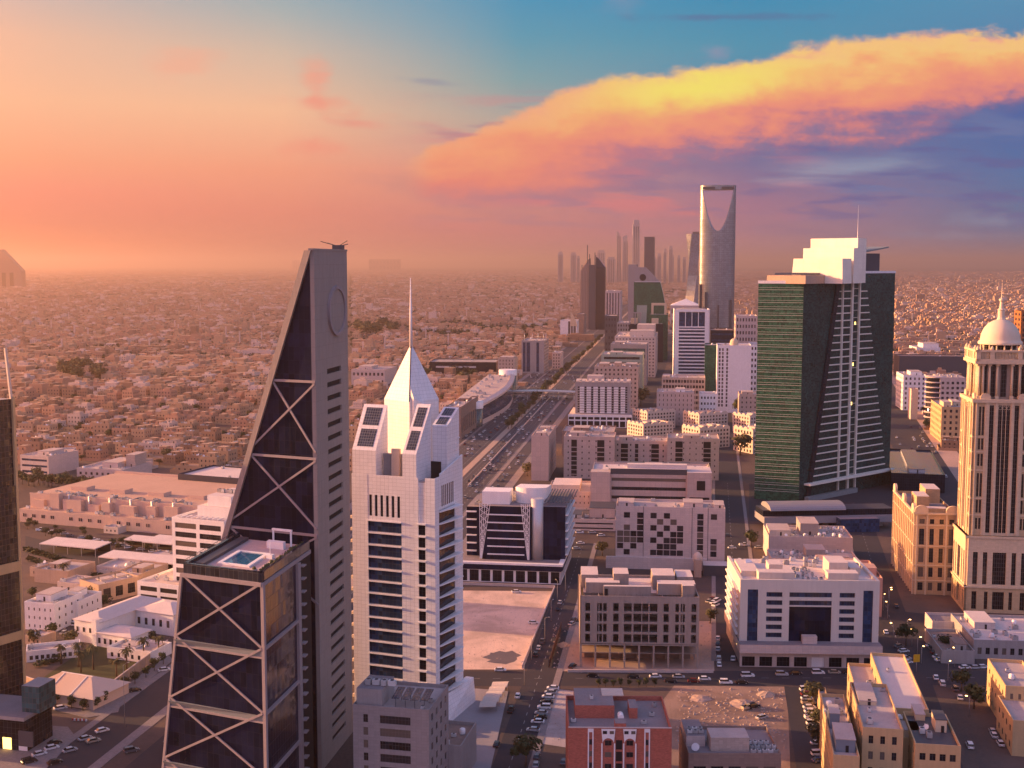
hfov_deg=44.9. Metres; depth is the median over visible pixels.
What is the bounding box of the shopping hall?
[19,471,236,534]
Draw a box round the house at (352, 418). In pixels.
[349,415,358,424]
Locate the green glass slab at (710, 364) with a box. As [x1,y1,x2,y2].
[704,343,716,390]
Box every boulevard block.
[594,361,639,406]
[601,351,643,388]
[611,341,647,384]
[615,323,657,376]
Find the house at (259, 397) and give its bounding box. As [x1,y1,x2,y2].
[254,395,261,406]
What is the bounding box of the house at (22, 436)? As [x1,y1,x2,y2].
[16,432,36,446]
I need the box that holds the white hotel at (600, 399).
[568,374,632,427]
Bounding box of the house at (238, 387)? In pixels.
[233,385,247,389]
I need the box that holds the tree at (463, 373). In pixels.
[459,370,468,375]
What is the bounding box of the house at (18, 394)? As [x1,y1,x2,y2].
[7,391,24,398]
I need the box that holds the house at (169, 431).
[159,427,183,437]
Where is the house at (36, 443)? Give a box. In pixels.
[22,437,49,451]
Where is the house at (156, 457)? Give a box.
[146,454,165,464]
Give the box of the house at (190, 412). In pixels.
[180,410,199,415]
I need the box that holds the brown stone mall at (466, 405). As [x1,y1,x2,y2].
[445,396,477,438]
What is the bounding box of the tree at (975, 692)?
[963,682,986,708]
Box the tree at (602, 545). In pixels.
[595,541,608,555]
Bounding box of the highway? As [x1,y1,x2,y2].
[350,301,627,609]
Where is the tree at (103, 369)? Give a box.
[98,367,108,373]
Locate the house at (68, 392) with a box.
[62,386,80,398]
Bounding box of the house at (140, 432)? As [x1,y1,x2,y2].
[131,425,156,439]
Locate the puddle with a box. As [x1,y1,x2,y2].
[482,651,520,663]
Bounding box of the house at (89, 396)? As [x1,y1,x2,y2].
[83,394,98,401]
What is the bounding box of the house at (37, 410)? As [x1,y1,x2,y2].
[34,408,41,413]
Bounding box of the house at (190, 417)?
[185,415,194,420]
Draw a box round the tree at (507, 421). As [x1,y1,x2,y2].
[505,418,511,428]
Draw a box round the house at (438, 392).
[435,390,443,400]
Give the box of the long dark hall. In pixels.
[429,359,497,373]
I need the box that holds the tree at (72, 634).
[61,629,78,639]
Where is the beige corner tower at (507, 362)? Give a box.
[498,356,517,388]
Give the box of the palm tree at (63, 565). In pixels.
[57,563,69,570]
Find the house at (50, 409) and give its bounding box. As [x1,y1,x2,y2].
[42,404,63,414]
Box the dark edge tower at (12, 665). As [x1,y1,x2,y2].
[0,348,25,695]
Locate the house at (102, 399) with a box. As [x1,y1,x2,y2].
[92,395,111,406]
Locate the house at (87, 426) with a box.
[81,421,98,429]
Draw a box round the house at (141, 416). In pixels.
[128,413,149,422]
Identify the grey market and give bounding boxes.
[951,611,1023,659]
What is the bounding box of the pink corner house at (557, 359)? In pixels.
[552,351,562,368]
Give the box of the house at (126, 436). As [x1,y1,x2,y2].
[113,432,137,443]
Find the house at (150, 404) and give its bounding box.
[142,403,156,407]
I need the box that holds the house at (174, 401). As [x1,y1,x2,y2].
[166,398,181,404]
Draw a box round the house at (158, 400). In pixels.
[149,397,165,407]
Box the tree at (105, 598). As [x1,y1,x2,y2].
[102,594,112,607]
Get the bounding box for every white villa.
[24,587,81,631]
[68,586,101,617]
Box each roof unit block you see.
[763,516,852,555]
[767,544,855,558]
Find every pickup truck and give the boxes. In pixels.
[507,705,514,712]
[740,703,749,710]
[801,698,815,704]
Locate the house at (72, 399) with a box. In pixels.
[62,398,83,402]
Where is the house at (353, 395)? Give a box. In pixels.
[349,390,361,399]
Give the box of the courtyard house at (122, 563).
[96,558,155,572]
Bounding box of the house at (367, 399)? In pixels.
[356,395,370,403]
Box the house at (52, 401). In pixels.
[44,399,61,405]
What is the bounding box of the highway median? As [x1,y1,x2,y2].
[351,312,627,586]
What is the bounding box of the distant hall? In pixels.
[369,259,400,270]
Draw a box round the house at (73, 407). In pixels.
[66,405,84,412]
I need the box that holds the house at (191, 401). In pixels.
[183,399,198,409]
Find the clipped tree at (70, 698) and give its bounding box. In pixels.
[67,694,76,708]
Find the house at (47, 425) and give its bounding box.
[35,421,62,433]
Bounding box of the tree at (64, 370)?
[61,365,75,373]
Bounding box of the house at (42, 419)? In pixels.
[26,417,50,421]
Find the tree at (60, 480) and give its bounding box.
[55,476,65,485]
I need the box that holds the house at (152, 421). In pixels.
[140,419,164,424]
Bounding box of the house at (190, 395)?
[178,392,196,400]
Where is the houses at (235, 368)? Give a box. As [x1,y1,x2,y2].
[0,270,1023,393]
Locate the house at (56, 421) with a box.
[48,418,65,429]
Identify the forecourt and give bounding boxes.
[454,688,507,767]
[749,484,892,520]
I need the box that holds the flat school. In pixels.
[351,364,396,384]
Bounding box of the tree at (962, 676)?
[949,667,971,691]
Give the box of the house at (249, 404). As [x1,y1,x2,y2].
[241,400,257,411]
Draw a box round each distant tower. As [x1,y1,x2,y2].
[558,248,562,281]
[570,252,575,281]
[577,256,579,281]
[597,250,604,264]
[607,257,615,282]
[616,231,621,281]
[622,235,627,281]
[632,218,639,266]
[655,257,656,276]
[657,253,660,280]
[663,249,666,282]
[668,246,672,282]
[677,255,679,281]
[682,257,685,282]
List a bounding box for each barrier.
[72,718,86,721]
[467,397,549,486]
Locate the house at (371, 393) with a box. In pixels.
[362,389,379,397]
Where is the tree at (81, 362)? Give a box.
[76,358,91,366]
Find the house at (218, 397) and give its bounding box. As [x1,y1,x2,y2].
[209,394,222,402]
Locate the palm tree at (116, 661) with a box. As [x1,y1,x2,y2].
[109,658,123,676]
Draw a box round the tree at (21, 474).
[18,471,27,484]
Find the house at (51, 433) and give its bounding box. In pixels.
[37,430,58,435]
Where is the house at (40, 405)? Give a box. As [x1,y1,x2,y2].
[33,404,45,407]
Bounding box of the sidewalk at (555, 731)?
[543,689,573,746]
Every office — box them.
[20,448,78,474]
[64,447,75,449]
[77,451,151,477]
[172,488,235,580]
[353,675,448,767]
[463,484,577,583]
[522,333,548,373]
[560,313,578,335]
[605,290,621,320]
[605,314,618,350]
[617,320,630,333]
[628,264,637,320]
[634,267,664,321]
[644,237,654,275]
[657,387,693,425]
[662,374,704,410]
[710,328,733,342]
[724,556,882,667]
[748,342,756,390]
[895,370,926,410]
[924,373,965,419]
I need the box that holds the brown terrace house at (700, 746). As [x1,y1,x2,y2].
[679,719,780,767]
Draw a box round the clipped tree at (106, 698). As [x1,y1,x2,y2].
[104,691,108,699]
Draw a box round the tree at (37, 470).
[30,466,43,484]
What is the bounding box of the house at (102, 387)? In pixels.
[97,385,108,390]
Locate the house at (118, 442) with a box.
[109,437,128,451]
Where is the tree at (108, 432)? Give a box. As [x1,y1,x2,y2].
[104,429,111,435]
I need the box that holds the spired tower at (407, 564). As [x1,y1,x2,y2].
[350,278,475,719]
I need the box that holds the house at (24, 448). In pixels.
[17,444,33,463]
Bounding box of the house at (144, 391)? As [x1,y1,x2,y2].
[136,386,149,396]
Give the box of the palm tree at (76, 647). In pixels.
[71,642,84,666]
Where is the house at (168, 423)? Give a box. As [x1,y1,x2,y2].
[159,419,177,430]
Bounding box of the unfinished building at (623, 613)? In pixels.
[578,566,699,668]
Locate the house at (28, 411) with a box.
[15,406,33,415]
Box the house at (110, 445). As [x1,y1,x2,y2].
[94,441,118,454]
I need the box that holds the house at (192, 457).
[186,451,206,462]
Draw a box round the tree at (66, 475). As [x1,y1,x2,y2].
[57,471,70,484]
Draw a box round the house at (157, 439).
[149,437,165,441]
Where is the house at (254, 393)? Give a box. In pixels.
[245,390,261,399]
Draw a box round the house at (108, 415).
[92,412,113,418]
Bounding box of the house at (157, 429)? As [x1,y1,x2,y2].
[144,424,162,436]
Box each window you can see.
[22,458,46,461]
[22,464,46,467]
[103,588,110,597]
[116,585,122,595]
[128,582,134,592]
[141,586,156,591]
[160,588,176,593]
[160,596,176,600]
[175,522,195,528]
[175,531,195,537]
[176,540,195,546]
[176,549,196,555]
[176,558,187,563]
[176,567,182,572]
[200,525,220,531]
[200,534,220,540]
[200,543,215,548]
[327,366,338,373]
[327,379,339,386]
[328,392,339,399]
[328,405,339,413]
[328,418,339,426]
[328,431,339,440]
[328,444,340,453]
[328,457,340,466]
[329,470,340,479]
[329,483,340,493]
[329,496,340,506]
[329,509,340,519]
[329,521,341,532]
[330,534,341,545]
[330,547,341,558]
[330,560,341,571]
[330,573,341,584]
[330,585,341,598]
[331,597,342,610]
[331,610,342,623]
[331,623,342,636]
[331,636,342,649]
[331,648,342,662]
[332,661,342,674]
[332,673,343,687]
[332,685,343,700]
[332,698,343,713]
[332,711,343,726]
[332,723,343,739]
[364,714,367,721]
[364,727,367,734]
[364,740,367,747]
[368,521,401,532]
[368,533,401,545]
[369,545,401,557]
[369,557,401,569]
[369,569,401,581]
[369,582,401,593]
[369,594,401,605]
[369,606,401,618]
[369,618,401,630]
[370,494,371,515]
[370,630,402,642]
[370,642,402,654]
[370,654,402,666]
[370,665,402,678]
[375,495,377,515]
[380,715,409,724]
[380,728,410,737]
[380,741,410,750]
[381,495,382,515]
[381,754,410,763]
[386,496,388,516]
[392,496,393,516]
[398,497,399,517]
[419,525,424,534]
[419,537,424,547]
[419,550,424,559]
[419,562,425,571]
[419,574,425,584]
[419,587,425,596]
[419,599,425,608]
[419,611,425,620]
[419,623,425,632]
[420,636,425,644]
[420,648,425,657]
[420,660,425,669]
[420,672,425,681]
[436,366,475,367]
[439,509,453,522]
[439,521,453,534]
[439,533,453,547]
[439,545,454,559]
[439,557,454,571]
[439,569,454,584]
[439,581,454,595]
[440,593,454,607]
[440,605,454,620]
[440,617,454,632]
[440,629,454,644]
[440,641,454,656]
[440,653,454,668]
[440,665,454,680]
[440,677,454,686]
[463,569,466,579]
[470,569,478,580]
[481,570,489,580]
[493,570,501,581]
[504,570,512,581]
[516,571,524,581]
[523,342,525,371]
[526,342,529,371]
[528,571,536,582]
[536,342,538,371]
[539,572,547,582]
[551,572,559,583]
[573,527,612,528]
[575,522,612,524]
[604,357,639,359]
[605,740,611,744]
[605,752,610,756]
[609,293,610,313]
[611,495,685,499]
[612,478,685,481]
[612,487,685,490]
[613,348,644,351]
[613,421,618,426]
[617,530,622,535]
[617,537,622,541]
[617,543,622,547]
[624,512,629,517]
[624,524,629,529]
[624,531,629,535]
[624,537,629,541]
[624,549,629,554]
[626,740,632,745]
[626,752,632,756]
[630,531,635,535]
[630,537,635,541]
[630,543,635,548]
[637,512,642,517]
[637,519,642,523]
[637,525,642,529]
[637,531,642,535]
[637,537,642,542]
[643,339,653,375]
[650,513,656,517]
[650,525,656,530]
[650,537,655,542]
[650,550,655,554]
[657,519,662,524]
[657,531,662,536]
[657,544,662,548]
[657,550,662,554]
[663,544,669,549]
[663,550,669,555]
[664,513,669,518]
[664,525,669,530]
[664,538,669,542]
[670,519,676,524]
[670,532,675,536]
[670,538,675,543]
[670,544,675,549]
[670,550,675,555]
[677,526,682,530]
[677,532,682,537]
[677,538,682,543]
[677,550,682,555]
[689,497,708,499]
[697,481,704,490]
[697,514,703,519]
[697,520,703,525]
[697,526,702,531]
[697,532,702,537]
[697,539,702,543]
[697,545,702,549]
[710,539,716,544]
[710,545,716,550]
[710,551,715,556]
[711,514,716,519]
[712,333,731,334]
[712,339,729,340]
[766,592,781,596]
[766,600,781,604]
[766,608,781,612]
[766,616,781,620]
[766,625,781,628]
[766,633,780,636]
[789,592,831,596]
[789,600,831,604]
[839,601,854,605]
[839,609,853,613]
[839,617,853,621]
[839,625,853,629]
[839,634,853,637]
[840,593,854,597]
[868,751,872,758]
[880,736,884,743]
[880,752,884,759]
[892,737,896,744]
[892,753,895,760]
[917,582,922,589]
[918,548,923,561]
[918,567,922,576]
[919,529,923,544]
[919,753,925,759]
[928,567,932,576]
[929,529,933,544]
[929,548,932,562]
[930,754,935,760]
[937,583,941,590]
[938,548,942,562]
[938,568,941,576]
[939,529,943,544]
[940,754,945,760]
[947,568,951,577]
[947,583,950,590]
[948,529,952,544]
[948,549,952,562]
[950,755,955,761]
[958,545,959,574]
[971,591,975,608]
[972,552,977,583]
[976,473,978,495]
[978,407,980,434]
[979,473,981,495]
[980,366,981,394]
[981,407,983,434]
[982,552,986,583]
[984,365,986,392]
[984,592,986,608]
[985,405,993,532]
[990,365,995,396]
[992,553,1005,584]
[992,592,1003,609]
[994,406,1001,532]
[998,406,1005,532]
[1000,365,1006,396]
[1002,406,1009,532]
[1008,592,1011,609]
[1010,406,1018,532]
[1011,553,1015,584]
[1013,365,1017,396]
[1019,593,1023,609]
[1020,553,1023,584]
[1021,365,1023,393]
[1021,474,1023,497]
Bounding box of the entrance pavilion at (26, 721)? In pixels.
[0,677,56,750]
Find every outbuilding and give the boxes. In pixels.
[25,629,55,643]
[30,560,50,576]
[57,575,91,589]
[99,565,117,573]
[104,524,126,533]
[150,549,172,554]
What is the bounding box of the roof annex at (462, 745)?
[449,720,476,767]
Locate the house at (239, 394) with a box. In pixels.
[229,391,244,398]
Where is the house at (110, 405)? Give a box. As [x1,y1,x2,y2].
[102,402,119,409]
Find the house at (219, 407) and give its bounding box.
[209,405,226,409]
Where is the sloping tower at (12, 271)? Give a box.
[0,249,25,286]
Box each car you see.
[20,756,37,764]
[31,750,47,756]
[44,744,59,750]
[46,758,62,765]
[47,739,62,744]
[53,704,67,710]
[62,746,77,752]
[77,734,92,741]
[85,737,100,743]
[94,727,109,733]
[123,745,138,753]
[129,687,141,691]
[158,666,170,671]
[493,740,500,747]
[494,667,505,671]
[515,692,520,698]
[526,726,539,731]
[528,620,538,623]
[531,718,544,723]
[532,761,538,767]
[533,651,538,656]
[533,753,540,759]
[534,709,547,714]
[534,714,547,718]
[537,703,550,708]
[540,698,552,703]
[541,693,554,698]
[544,689,556,693]
[547,685,558,689]
[557,642,570,646]
[560,758,565,765]
[568,663,576,668]
[586,672,597,677]
[627,673,638,678]
[649,673,661,677]
[664,678,676,682]
[672,673,684,678]
[687,678,699,682]
[698,676,710,680]
[711,601,719,606]
[719,678,732,683]
[735,679,748,683]
[741,671,753,677]
[749,702,760,708]
[755,713,768,719]
[775,670,788,675]
[789,670,801,674]
[800,695,812,699]
[802,704,816,708]
[804,708,814,713]
[806,719,819,724]
[810,749,819,755]
[811,668,824,674]
[811,756,820,762]
[828,669,840,673]
[893,643,904,647]
[897,648,909,652]
[939,679,945,686]
[951,685,958,691]
[957,694,962,699]
[958,664,969,668]
[965,741,973,748]
[970,664,981,668]
[978,664,986,668]
[990,731,997,738]
[996,739,1004,746]
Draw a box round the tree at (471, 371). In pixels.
[468,369,477,374]
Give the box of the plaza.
[0,726,72,767]
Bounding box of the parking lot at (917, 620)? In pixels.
[906,612,977,670]
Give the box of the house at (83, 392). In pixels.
[77,388,92,397]
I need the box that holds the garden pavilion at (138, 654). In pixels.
[107,638,171,663]
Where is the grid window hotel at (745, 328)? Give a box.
[734,314,756,342]
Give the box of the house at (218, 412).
[207,408,221,415]
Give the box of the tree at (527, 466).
[521,462,530,475]
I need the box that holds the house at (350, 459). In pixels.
[349,451,351,470]
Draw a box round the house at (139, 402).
[124,399,145,405]
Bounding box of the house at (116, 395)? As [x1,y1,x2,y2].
[107,390,121,401]
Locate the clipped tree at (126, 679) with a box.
[120,676,129,680]
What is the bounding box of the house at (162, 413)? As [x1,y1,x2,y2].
[155,410,170,419]
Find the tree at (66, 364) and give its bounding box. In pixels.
[64,363,75,367]
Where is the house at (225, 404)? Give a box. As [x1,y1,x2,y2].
[220,402,230,405]
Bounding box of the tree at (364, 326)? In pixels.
[359,322,369,336]
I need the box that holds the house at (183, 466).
[170,461,198,472]
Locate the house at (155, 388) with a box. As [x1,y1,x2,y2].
[147,384,167,396]
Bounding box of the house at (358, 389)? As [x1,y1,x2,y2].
[349,387,365,391]
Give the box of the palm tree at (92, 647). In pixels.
[85,644,99,669]
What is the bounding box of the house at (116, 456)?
[106,454,124,459]
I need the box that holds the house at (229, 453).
[208,446,236,464]
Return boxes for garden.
[45,646,135,678]
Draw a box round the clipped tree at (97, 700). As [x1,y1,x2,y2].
[94,697,100,705]
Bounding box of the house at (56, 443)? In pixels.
[43,439,67,449]
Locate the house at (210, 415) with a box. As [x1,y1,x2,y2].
[197,411,217,421]
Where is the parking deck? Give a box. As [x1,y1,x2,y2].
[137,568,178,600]
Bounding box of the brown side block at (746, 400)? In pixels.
[738,390,755,411]
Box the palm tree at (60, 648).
[55,644,67,663]
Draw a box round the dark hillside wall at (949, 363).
[893,354,966,376]
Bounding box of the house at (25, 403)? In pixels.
[15,402,31,408]
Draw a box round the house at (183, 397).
[171,395,190,401]
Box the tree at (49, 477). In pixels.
[46,473,56,487]
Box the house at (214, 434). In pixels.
[201,427,221,441]
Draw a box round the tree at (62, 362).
[56,359,70,366]
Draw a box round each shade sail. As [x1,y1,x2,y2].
[479,700,497,710]
[482,696,499,701]
[485,691,502,696]
[488,686,505,691]
[491,681,508,691]
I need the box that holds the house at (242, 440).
[229,438,248,443]
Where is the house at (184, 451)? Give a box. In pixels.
[171,447,190,458]
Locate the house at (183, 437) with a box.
[165,432,191,442]
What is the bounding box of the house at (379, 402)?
[368,401,383,404]
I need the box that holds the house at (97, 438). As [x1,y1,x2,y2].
[85,434,112,445]
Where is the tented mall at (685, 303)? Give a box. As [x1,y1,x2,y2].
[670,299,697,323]
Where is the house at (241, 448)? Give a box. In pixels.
[227,442,247,456]
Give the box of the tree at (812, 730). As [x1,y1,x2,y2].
[805,719,819,748]
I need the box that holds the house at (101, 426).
[89,419,117,436]
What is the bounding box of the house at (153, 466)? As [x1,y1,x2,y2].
[147,458,157,468]
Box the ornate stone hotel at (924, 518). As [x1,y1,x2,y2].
[891,483,956,594]
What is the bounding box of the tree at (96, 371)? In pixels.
[94,369,105,378]
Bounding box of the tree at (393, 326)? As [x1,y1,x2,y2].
[390,324,399,329]
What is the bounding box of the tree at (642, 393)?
[638,388,649,405]
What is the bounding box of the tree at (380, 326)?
[372,324,383,331]
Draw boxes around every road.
[47,670,170,767]
[52,706,81,713]
[125,734,164,767]
[463,582,558,586]
[463,670,986,685]
[492,543,593,767]
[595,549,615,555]
[636,328,672,408]
[715,413,748,661]
[784,686,821,767]
[843,502,962,767]
[890,383,957,506]
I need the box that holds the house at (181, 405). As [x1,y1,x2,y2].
[169,402,188,409]
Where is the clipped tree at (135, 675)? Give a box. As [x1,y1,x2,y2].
[130,671,139,683]
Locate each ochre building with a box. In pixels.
[817,687,825,708]
[819,693,859,767]
[847,663,875,702]
[849,682,903,767]
[870,652,928,713]
[898,704,925,767]
[903,710,960,767]
[986,658,1023,717]
[996,695,1023,756]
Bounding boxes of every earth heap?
[690,694,711,701]
[729,699,751,708]
[757,691,774,697]
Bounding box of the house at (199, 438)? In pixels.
[191,436,211,442]
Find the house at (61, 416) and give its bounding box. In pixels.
[52,413,66,423]
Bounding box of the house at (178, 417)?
[165,412,184,422]
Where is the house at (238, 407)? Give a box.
[227,403,246,415]
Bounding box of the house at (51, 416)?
[45,415,57,418]
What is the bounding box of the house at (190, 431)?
[181,427,198,436]
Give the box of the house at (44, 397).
[37,395,50,399]
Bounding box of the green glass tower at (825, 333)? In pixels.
[754,205,895,500]
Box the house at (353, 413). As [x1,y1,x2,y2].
[349,411,361,414]
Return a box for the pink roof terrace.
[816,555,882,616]
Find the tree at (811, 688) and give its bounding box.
[802,680,823,704]
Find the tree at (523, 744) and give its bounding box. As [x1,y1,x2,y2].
[509,733,542,766]
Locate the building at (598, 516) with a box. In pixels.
[573,501,615,530]
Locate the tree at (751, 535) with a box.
[743,530,759,546]
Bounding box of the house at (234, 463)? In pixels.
[225,461,242,466]
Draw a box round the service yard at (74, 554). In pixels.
[25,536,112,566]
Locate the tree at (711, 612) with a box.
[706,608,718,622]
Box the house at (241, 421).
[227,416,253,430]
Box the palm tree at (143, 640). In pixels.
[135,636,149,650]
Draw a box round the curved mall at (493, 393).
[456,369,516,426]
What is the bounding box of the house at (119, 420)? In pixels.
[112,418,123,423]
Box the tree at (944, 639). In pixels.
[937,634,951,643]
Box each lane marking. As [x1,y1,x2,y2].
[351,358,591,610]
[509,560,577,766]
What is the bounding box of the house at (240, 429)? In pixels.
[227,427,248,432]
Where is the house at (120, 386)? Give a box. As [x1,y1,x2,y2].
[116,385,124,389]
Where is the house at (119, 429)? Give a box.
[109,423,135,435]
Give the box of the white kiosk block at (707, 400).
[699,391,716,409]
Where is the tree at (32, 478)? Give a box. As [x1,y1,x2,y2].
[27,474,38,486]
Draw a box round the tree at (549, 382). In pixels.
[544,379,551,388]
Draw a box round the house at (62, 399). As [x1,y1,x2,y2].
[45,397,65,400]
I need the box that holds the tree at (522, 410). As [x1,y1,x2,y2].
[518,408,526,415]
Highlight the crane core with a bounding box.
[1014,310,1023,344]
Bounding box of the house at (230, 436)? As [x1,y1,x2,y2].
[217,430,240,443]
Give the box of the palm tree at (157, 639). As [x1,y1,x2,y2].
[151,635,166,647]
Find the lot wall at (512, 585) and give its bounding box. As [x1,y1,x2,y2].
[463,582,554,667]
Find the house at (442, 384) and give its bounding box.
[436,380,449,388]
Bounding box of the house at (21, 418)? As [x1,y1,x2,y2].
[16,415,32,428]
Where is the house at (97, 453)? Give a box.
[83,446,111,461]
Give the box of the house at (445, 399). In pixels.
[439,397,454,407]
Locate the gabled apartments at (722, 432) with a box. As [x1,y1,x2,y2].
[682,423,729,447]
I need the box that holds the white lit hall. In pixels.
[909,342,940,351]
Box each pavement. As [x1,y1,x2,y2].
[27,664,170,767]
[52,655,171,717]
[88,706,166,767]
[350,305,627,536]
[350,330,588,509]
[463,349,604,518]
[463,372,593,553]
[528,543,597,767]
[711,480,715,660]
[732,413,752,558]
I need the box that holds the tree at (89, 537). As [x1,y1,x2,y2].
[84,535,92,539]
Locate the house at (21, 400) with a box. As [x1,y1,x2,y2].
[15,396,31,405]
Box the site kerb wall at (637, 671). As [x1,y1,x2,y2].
[567,669,713,672]
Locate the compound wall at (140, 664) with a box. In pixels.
[26,640,167,682]
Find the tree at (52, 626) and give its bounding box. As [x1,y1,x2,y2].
[44,622,57,630]
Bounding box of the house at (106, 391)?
[97,389,113,394]
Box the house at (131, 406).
[118,404,138,410]
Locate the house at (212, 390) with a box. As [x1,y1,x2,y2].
[204,387,222,394]
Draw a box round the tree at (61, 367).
[56,364,63,371]
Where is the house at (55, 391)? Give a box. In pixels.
[47,385,65,396]
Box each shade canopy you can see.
[39,537,111,556]
[98,550,172,565]
[124,535,153,547]
[142,534,171,551]
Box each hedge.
[22,546,72,560]
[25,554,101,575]
[33,653,65,667]
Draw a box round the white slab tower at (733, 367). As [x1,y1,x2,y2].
[716,338,751,412]
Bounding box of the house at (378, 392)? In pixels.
[366,388,382,397]
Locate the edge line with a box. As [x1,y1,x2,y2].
[351,353,597,593]
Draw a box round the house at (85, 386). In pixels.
[80,385,93,391]
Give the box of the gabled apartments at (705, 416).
[683,409,727,424]
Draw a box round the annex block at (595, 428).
[562,425,615,454]
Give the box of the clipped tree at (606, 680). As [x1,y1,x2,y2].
[602,678,608,686]
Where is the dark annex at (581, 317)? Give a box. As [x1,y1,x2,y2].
[577,313,585,333]
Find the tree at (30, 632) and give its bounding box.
[26,629,40,643]
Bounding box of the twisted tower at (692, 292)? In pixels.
[686,232,699,303]
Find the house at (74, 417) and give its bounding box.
[66,411,88,425]
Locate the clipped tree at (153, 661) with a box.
[149,658,159,670]
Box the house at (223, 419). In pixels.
[213,413,238,424]
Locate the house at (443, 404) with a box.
[439,400,452,411]
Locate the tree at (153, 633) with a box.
[148,631,155,639]
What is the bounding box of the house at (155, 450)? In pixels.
[148,445,173,454]
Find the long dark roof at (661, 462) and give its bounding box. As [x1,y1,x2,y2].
[614,461,709,466]
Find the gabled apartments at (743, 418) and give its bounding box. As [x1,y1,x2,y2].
[732,411,755,430]
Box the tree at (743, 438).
[729,433,753,454]
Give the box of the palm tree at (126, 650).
[118,646,132,669]
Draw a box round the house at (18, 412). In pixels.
[15,410,25,415]
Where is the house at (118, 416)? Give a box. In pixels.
[110,415,127,418]
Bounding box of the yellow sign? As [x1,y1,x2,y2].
[913,654,919,671]
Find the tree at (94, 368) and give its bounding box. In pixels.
[90,364,100,374]
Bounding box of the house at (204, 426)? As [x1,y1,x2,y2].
[197,422,215,431]
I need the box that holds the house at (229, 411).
[222,409,240,416]
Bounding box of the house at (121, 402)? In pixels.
[117,398,130,405]
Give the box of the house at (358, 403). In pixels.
[349,399,365,408]
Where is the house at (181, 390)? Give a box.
[172,386,185,394]
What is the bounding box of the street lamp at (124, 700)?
[123,662,128,720]
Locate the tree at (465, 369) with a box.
[462,366,469,371]
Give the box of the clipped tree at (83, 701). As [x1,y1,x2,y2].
[79,699,88,710]
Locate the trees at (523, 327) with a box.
[0,271,1023,391]
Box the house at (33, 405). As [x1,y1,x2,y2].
[28,402,43,407]
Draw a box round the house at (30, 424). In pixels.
[18,419,40,431]
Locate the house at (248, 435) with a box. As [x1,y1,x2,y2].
[242,432,251,439]
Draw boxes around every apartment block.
[531,425,555,480]
[564,431,615,478]
[615,435,666,461]
[667,433,718,479]
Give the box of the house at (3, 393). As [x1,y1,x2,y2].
[0,390,8,397]
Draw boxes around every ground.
[16,267,1023,767]
[563,621,713,670]
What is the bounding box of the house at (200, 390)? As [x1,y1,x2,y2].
[193,388,205,393]
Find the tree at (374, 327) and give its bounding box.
[369,324,377,332]
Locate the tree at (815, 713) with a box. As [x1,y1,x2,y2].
[807,709,819,722]
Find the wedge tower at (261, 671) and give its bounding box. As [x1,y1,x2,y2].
[161,241,352,767]
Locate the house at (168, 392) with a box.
[158,387,176,397]
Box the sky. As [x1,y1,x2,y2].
[0,0,1023,266]
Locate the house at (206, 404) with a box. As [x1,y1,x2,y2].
[199,398,220,410]
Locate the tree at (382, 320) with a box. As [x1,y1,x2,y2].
[376,317,388,325]
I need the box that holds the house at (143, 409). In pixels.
[135,406,155,412]
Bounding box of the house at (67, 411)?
[61,410,78,413]
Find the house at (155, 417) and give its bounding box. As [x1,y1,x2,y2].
[146,415,162,420]
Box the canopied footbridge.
[513,390,574,399]
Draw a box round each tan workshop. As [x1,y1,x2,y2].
[34,558,95,583]
[79,571,138,600]
[118,561,167,579]
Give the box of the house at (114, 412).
[108,410,117,415]
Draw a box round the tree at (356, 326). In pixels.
[352,320,361,329]
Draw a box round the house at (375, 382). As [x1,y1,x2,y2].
[369,381,385,392]
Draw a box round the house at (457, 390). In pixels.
[446,387,460,394]
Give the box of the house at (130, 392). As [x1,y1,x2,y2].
[119,388,138,400]
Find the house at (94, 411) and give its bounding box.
[85,408,107,415]
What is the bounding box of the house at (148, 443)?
[138,439,159,448]
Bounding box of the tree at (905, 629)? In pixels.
[895,622,918,644]
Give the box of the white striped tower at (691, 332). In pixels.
[672,308,709,374]
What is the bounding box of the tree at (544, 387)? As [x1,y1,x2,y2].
[541,384,547,393]
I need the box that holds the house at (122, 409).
[110,406,128,414]
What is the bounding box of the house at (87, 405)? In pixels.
[76,402,93,410]
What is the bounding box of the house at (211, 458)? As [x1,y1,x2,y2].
[199,452,224,467]
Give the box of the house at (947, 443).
[937,436,959,450]
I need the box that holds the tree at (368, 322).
[362,320,374,333]
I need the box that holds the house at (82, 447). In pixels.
[64,441,92,460]
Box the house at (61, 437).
[53,435,64,441]
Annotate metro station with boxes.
[754,500,892,531]
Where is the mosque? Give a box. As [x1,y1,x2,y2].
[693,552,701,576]
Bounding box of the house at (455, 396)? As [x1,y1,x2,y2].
[444,393,460,399]
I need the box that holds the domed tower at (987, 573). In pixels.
[950,283,1023,613]
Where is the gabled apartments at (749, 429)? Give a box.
[733,424,755,453]
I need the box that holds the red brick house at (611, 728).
[565,688,671,767]
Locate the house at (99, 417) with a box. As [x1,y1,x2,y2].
[85,414,106,422]
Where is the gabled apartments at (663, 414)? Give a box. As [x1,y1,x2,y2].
[632,407,675,427]
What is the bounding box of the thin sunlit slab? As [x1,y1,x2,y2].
[908,387,917,419]
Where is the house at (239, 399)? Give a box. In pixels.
[225,396,241,402]
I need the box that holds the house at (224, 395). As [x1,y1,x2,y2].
[213,392,228,399]
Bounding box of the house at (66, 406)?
[61,403,75,409]
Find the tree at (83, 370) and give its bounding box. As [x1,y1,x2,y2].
[77,368,84,375]
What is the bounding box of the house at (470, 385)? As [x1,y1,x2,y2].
[464,382,477,392]
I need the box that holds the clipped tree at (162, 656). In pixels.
[158,652,166,663]
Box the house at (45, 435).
[31,433,54,439]

